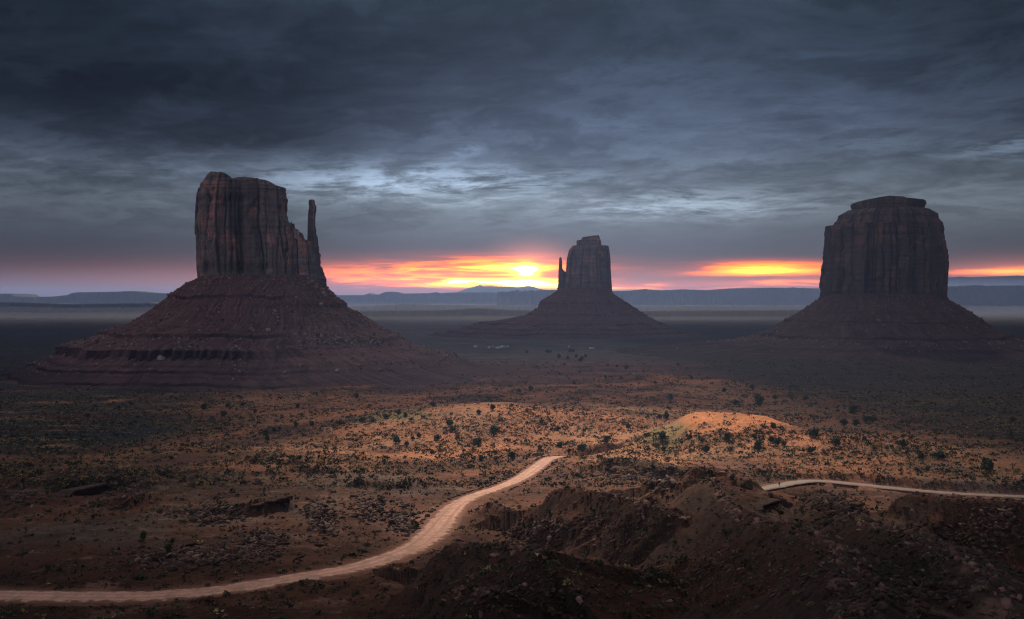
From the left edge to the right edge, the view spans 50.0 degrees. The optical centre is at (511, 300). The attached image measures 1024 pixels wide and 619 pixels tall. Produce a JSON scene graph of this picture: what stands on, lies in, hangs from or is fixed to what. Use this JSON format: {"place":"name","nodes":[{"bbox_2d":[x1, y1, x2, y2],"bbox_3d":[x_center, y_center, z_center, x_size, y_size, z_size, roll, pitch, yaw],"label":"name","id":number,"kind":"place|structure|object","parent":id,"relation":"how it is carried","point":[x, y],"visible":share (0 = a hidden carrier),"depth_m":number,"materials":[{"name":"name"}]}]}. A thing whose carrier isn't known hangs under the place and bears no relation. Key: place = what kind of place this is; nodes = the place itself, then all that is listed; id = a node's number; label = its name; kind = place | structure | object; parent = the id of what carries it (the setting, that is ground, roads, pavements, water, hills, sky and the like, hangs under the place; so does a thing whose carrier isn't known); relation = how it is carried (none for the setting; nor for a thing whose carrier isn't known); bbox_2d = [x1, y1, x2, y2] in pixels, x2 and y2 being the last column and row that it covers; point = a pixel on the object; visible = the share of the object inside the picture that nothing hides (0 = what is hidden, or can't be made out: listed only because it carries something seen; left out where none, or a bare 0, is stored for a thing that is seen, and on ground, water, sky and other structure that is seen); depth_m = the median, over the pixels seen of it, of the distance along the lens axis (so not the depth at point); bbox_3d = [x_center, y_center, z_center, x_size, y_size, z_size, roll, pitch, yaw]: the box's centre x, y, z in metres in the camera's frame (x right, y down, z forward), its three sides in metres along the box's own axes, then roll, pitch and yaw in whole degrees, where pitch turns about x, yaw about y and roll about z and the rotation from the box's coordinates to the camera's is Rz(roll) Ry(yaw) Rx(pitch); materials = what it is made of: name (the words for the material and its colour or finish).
{"place":"outdoors","nodes":[
{"label":"outdoors","id":0,"kind":"place"},
{"bbox_2d":[0,302,158,317],"bbox_3d":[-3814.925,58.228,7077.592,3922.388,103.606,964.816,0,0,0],"label":"hills","id":1,"kind":"structure","parent":0,"point":[49,310],"depth_m":6972.38,"materials":[{"name":"grey stone"}]},
{"bbox_2d":[0,291,168,303],"bbox_3d":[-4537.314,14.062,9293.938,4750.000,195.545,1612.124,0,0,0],"label":"mesa hills","id":2,"kind":"structure","parent":0,"point":[108,297],"depth_m":9203.68,"materials":[{"name":"stone"}]},
{"bbox_2d":[0,456,565,603],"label":"dirt road","id":3,"kind":"structure","parent":0,"point":[438,526],"depth_m":223.60,"materials":[{"name":"beige soil"}]},
{"bbox_2d":[336,291,506,305],"bbox_3d":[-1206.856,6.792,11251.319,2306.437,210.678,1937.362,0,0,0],"label":"mesa hills","id":4,"kind":"structure","parent":0,"point":[451,298],"depth_m":11130.26,"materials":[{"name":"stone"}]},
{"bbox_2d":[458,285,543,292],"bbox_3d":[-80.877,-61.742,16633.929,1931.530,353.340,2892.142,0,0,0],"label":"mountains","id":5,"kind":"structure","parent":0,"point":[494,289],"depth_m":16401.57,"materials":[{"name":"stone"}]},
{"bbox_2d":[0,314,1023,618],"bbox_3d":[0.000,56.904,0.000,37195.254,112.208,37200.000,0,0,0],"label":"ground","id":6,"kind":"structure","parent":0,"point":[26,340],"depth_m":404.87,"materials":[{"name":"soil"}]},
{"bbox_2d":[52,483,107,496],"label":"rock ledge","id":7,"kind":"object","parent":6,"relation":"on","point":[89,489],"visible":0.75,"depth_m":390.00,"materials":[{"name":"brown stone"}]},
{"bbox_2d":[140,531,146,539],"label":"juniper tree","id":8,"kind":"object","parent":6,"relation":"on","point":[143,535],"visible":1,"depth_m":276.46,"materials":[{"name":"green plant"}]},
{"bbox_2d":[157,355,164,359],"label":"boulder","id":9,"kind":"object","parent":6,"relation":"on","point":[159,357],"visible":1,"depth_m":1372.18,"materials":[{"name":"stone"}]},
{"bbox_2d":[164,543,171,551],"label":"juniper tree","id":10,"kind":"object","parent":6,"relation":"on","point":[167,547],"visible":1,"depth_m":255.98,"materials":[{"name":"green plant"}]},
{"bbox_2d":[200,402,206,409],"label":"juniper tree","id":11,"kind":"object","parent":6,"relation":"on","point":[203,406],"visible":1,"depth_m":909.02,"materials":[{"name":"green plant"}]},
{"bbox_2d":[0,171,513,391],"bbox_3d":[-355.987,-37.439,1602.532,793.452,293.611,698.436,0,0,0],"label":"butte","id":12,"kind":"object","parent":6,"relation":"on","point":[243,225],"visible":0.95,"depth_m":1472.12,"materials":[{"name":"stone"}]},
{"bbox_2d":[10,274,493,390],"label":"scree","id":13,"kind":"structure","parent":12,"relation":"on","point":[220,282],"depth_m":1491.00,"materials":[{"name":"stone"}]},
{"bbox_2d":[239,496,289,511],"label":"rock ledge","id":14,"kind":"object","parent":6,"relation":"on","point":[273,502],"visible":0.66,"depth_m":338.40,"materials":[{"name":"brown stone"}]},
{"bbox_2d":[336,419,343,424],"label":"juniper tree","id":15,"kind":"object","parent":6,"relation":"on","point":[339,422],"visible":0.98,"depth_m":776.47,"materials":[{"name":"green plant"}]},
{"bbox_2d":[358,417,366,422],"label":"juniper tree","id":16,"kind":"object","parent":6,"relation":"on","point":[362,419],"visible":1,"depth_m":774.66,"materials":[{"name":"green plant"}]},
{"bbox_2d":[393,436,400,442],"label":"juniper tree","id":17,"kind":"object","parent":6,"relation":"on","point":[396,439],"visible":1,"depth_m":653.51,"materials":[{"name":"green plant"}]},
{"bbox_2d":[434,434,441,439],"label":"juniper tree","id":18,"kind":"object","parent":6,"relation":"on","point":[437,436],"visible":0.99,"depth_m":673.84,"materials":[{"name":"green plant"}]},
{"bbox_2d":[446,419,453,425],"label":"juniper tree","id":19,"kind":"object","parent":6,"relation":"on","point":[449,422],"visible":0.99,"depth_m":734.01,"materials":[{"name":"green plant"}]},
{"bbox_2d":[472,437,482,446],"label":"juniper tree","id":20,"kind":"object","parent":6,"relation":"on","point":[477,441],"visible":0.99,"depth_m":625.27,"materials":[{"name":"green plant"}]},
{"bbox_2d":[477,570,485,576],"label":"desert shrub","id":21,"kind":"object","parent":6,"relation":"on","point":[481,572],"visible":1,"depth_m":169.69,"materials":[{"name":"green plant"}]},
{"bbox_2d":[488,425,500,435],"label":"juniper tree","id":22,"kind":"object","parent":6,"relation":"on","point":[493,431],"visible":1,"depth_m":698.65,"materials":[{"name":"green plant"}]},
{"bbox_2d":[0,359,1023,618],"bbox_3d":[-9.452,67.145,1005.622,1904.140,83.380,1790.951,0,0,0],"label":"scrub cover","id":23,"kind":"object","parent":6,"relation":"on","point":[408,481],"visible":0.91,"depth_m":566.41,"materials":[{"name":"plant"}]},
{"bbox_2d":[0,455,1023,618],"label":"rubble","id":24,"kind":"object","parent":6,"relation":"on","point":[866,600],"visible":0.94,"depth_m":226.11,"materials":[{"name":"stone"}]},
{"bbox_2d":[508,451,515,458],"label":"juniper tree","id":25,"kind":"object","parent":6,"relation":"on","point":[511,454],"visible":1,"depth_m":556.11,"materials":[{"name":"green plant"}]},
{"bbox_2d":[427,235,708,338],"bbox_3d":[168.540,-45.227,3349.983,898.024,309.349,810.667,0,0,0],"label":"butte","id":26,"kind":"object","parent":6,"relation":"on","point":[588,264],"visible":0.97,"depth_m":3222.53,"materials":[{"name":"stone"}]},
{"bbox_2d":[429,288,704,337],"bbox_3d":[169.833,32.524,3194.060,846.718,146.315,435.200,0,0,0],"label":"scree","id":27,"kind":"structure","parent":26,"relation":"on","point":[612,293],"depth_m":3259.05,"materials":[{"name":"stone"}]},
{"bbox_2d":[578,443,586,449],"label":"juniper tree","id":28,"kind":"object","parent":6,"relation":"on","point":[582,446],"visible":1,"depth_m":639.43,"materials":[{"name":"green plant"}]},
{"bbox_2d":[592,559,603,564],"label":"desert shrub","id":29,"kind":"object","parent":6,"relation":"on","point":[599,561],"visible":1,"depth_m":167.04,"materials":[{"name":"green plant"}]},
{"bbox_2d":[603,435,612,442],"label":"juniper tree","id":30,"kind":"object","parent":6,"relation":"on","point":[607,439],"visible":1,"depth_m":663.89,"materials":[{"name":"green plant"}]},
{"bbox_2d":[658,430,666,438],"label":"juniper tree","id":31,"kind":"object","parent":6,"relation":"on","point":[662,434],"visible":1,"depth_m":656.68,"materials":[{"name":"green plant"}]},
{"bbox_2d":[701,445,709,452],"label":"juniper tree","id":32,"kind":"object","parent":6,"relation":"on","point":[706,448],"visible":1,"depth_m":582.89,"materials":[{"name":"green plant"}]},
{"bbox_2d":[723,432,732,440],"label":"juniper tree","id":33,"kind":"object","parent":6,"relation":"on","point":[727,435],"visible":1,"depth_m":612.08,"materials":[{"name":"green plant"}]},
{"bbox_2d":[725,446,733,452],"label":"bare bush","id":34,"kind":"object","parent":6,"relation":"on","point":[730,448],"visible":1,"depth_m":570.82,"materials":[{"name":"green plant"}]},
{"bbox_2d":[754,439,763,450],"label":"juniper tree","id":35,"kind":"object","parent":6,"relation":"on","point":[758,444],"visible":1,"depth_m":574.82,"materials":[{"name":"green plant"}]},
{"bbox_2d":[754,394,764,405],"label":"juniper tree","id":36,"kind":"object","parent":6,"relation":"on","point":[759,398],"visible":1,"depth_m":1028.20,"materials":[{"name":"green plant"}]},
{"bbox_2d":[751,498,780,510],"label":"rock ledge","id":37,"kind":"object","parent":6,"relation":"on","point":[761,504],"visible":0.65,"depth_m":274.55,"materials":[{"name":"brown stone"}]},
{"bbox_2d":[768,436,774,441],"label":"juniper tree","id":38,"kind":"object","parent":6,"relation":"on","point":[771,438],"visible":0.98,"depth_m":599.31,"materials":[{"name":"green plant"}]},
{"bbox_2d":[773,437,781,444],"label":"juniper tree","id":39,"kind":"object","parent":6,"relation":"on","point":[776,441],"visible":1,"depth_m":590.63,"materials":[{"name":"green plant"}]},
{"bbox_2d":[806,446,814,452],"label":"juniper tree","id":40,"kind":"object","parent":6,"relation":"on","point":[810,449],"visible":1,"depth_m":560.87,"materials":[{"name":"green plant"}]},
{"bbox_2d":[808,428,819,437],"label":"juniper tree","id":41,"kind":"object","parent":6,"relation":"on","point":[814,432],"visible":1,"depth_m":606.55,"materials":[{"name":"green plant"}]},
{"bbox_2d":[613,196,1023,363],"bbox_3d":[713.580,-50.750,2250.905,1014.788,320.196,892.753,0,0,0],"label":"butte","id":42,"kind":"object","parent":6,"relation":"on","point":[877,249],"visible":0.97,"depth_m":2135.41,"materials":[{"name":"stone"}]},
{"bbox_2d":[612,293,1023,361],"bbox_3d":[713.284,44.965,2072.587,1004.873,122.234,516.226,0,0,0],"label":"scree","id":43,"kind":"structure","parent":42,"relation":"on","point":[942,345],"depth_m":2101.70,"materials":[{"name":"stone"}]},
{"bbox_2d":[831,437,840,444],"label":"juniper tree","id":44,"kind":"object","parent":6,"relation":"on","point":[835,440],"visible":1,"depth_m":584.51,"materials":[{"name":"green plant"}]},
{"bbox_2d":[834,610,845,615],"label":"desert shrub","id":45,"kind":"object","parent":6,"relation":"on","point":[839,612],"visible":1,"depth_m":83.03,"materials":[{"name":"plant"}]},
{"bbox_2d":[841,418,847,425],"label":"juniper tree","id":46,"kind":"object","parent":6,"relation":"on","point":[844,421],"visible":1,"depth_m":790.33,"materials":[{"name":"green plant"}]},
{"bbox_2d":[848,404,857,412],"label":"juniper tree","id":47,"kind":"object","parent":6,"relation":"on","point":[852,408],"visible":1,"depth_m":922.09,"materials":[{"name":"green plant"}]},
{"bbox_2d":[849,610,860,616],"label":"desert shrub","id":48,"kind":"object","parent":6,"relation":"on","point":[857,614],"visible":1,"depth_m":82.74,"materials":[{"name":"plant"}]},
{"bbox_2d":[853,419,859,425],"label":"juniper tree","id":49,"kind":"object","parent":6,"relation":"on","point":[856,422],"visible":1,"depth_m":792.68,"materials":[{"name":"green plant"}]},
{"bbox_2d":[862,416,870,421],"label":"juniper tree","id":50,"kind":"object","parent":6,"relation":"on","point":[866,418],"visible":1,"depth_m":835.91,"materials":[{"name":"green plant"}]},
{"bbox_2d":[869,416,876,421],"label":"juniper tree","id":51,"kind":"object","parent":6,"relation":"on","point":[873,419],"visible":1,"depth_m":833.94,"materials":[{"name":"green plant"}]},
{"bbox_2d":[896,438,908,446],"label":"juniper tree","id":52,"kind":"object","parent":6,"relation":"on","point":[902,443],"visible":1,"depth_m":577.48,"materials":[{"name":"green plant"}]},
{"bbox_2d":[915,450,924,457],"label":"juniper tree","id":53,"kind":"object","parent":6,"relation":"on","point":[920,454],"visible":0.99,"depth_m":539.97,"materials":[{"name":"green plant"}]},
{"bbox_2d":[935,450,945,458],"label":"juniper tree","id":54,"kind":"object","parent":6,"relation":"on","point":[939,454],"visible":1,"depth_m":540.91,"materials":[{"name":"green plant"}]},
{"bbox_2d":[980,456,993,470],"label":"juniper tree","id":55,"kind":"object","parent":6,"relation":"on","point":[987,464],"visible":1,"depth_m":491.62,"materials":[{"name":"green plant"}]},
{"bbox_2d":[0,0,1023,296],"label":"sky","id":56,"kind":"structure","parent":0,"point":[441,146],"materials":[{"name":"grey"}]},
{"bbox_2d":[347,304,805,310],"bbox_3d":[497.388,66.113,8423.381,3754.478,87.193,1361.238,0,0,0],"label":"hills","id":57,"kind":"structure","parent":0,"point":[414,307],"depth_m":8312.82,"materials":[{"name":"grey stone"}]},
{"bbox_2d":[358,308,802,319],"bbox_3d":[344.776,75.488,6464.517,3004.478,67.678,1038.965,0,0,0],"label":"hills","id":58,"kind":"structure","parent":0,"point":[476,314],"depth_m":6349.81,"materials":[{"name":"grey stone"}]},
{"bbox_2d":[497,287,820,305],"bbox_3d":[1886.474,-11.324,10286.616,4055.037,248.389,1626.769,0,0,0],"label":"mesa hills","id":59,"kind":"structure","parent":0,"point":[792,296],"depth_m":10154.45,"materials":[{"name":"grey stone"}]},
{"bbox_2d":[762,480,1023,497],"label":"gravel road","id":60,"kind":"structure","parent":0,"point":[782,485],"depth_m":443.22,"materials":[{"name":"beige gravel"}]},
{"bbox_2d":[947,285,1023,314],"bbox_3d":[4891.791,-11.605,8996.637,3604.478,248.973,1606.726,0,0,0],"label":"mesa hills","id":61,"kind":"structure","parent":0,"point":[993,300],"depth_m":8818.20,"materials":[{"name":"stone"}]},
{"bbox_2d":[948,275,1023,285],"bbox_3d":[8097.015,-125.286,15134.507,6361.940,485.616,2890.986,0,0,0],"label":"mountains","id":62,"kind":"structure","parent":0,"point":[993,280],"depth_m":14899.95,"materials":[{"name":"stone"}]}
]}

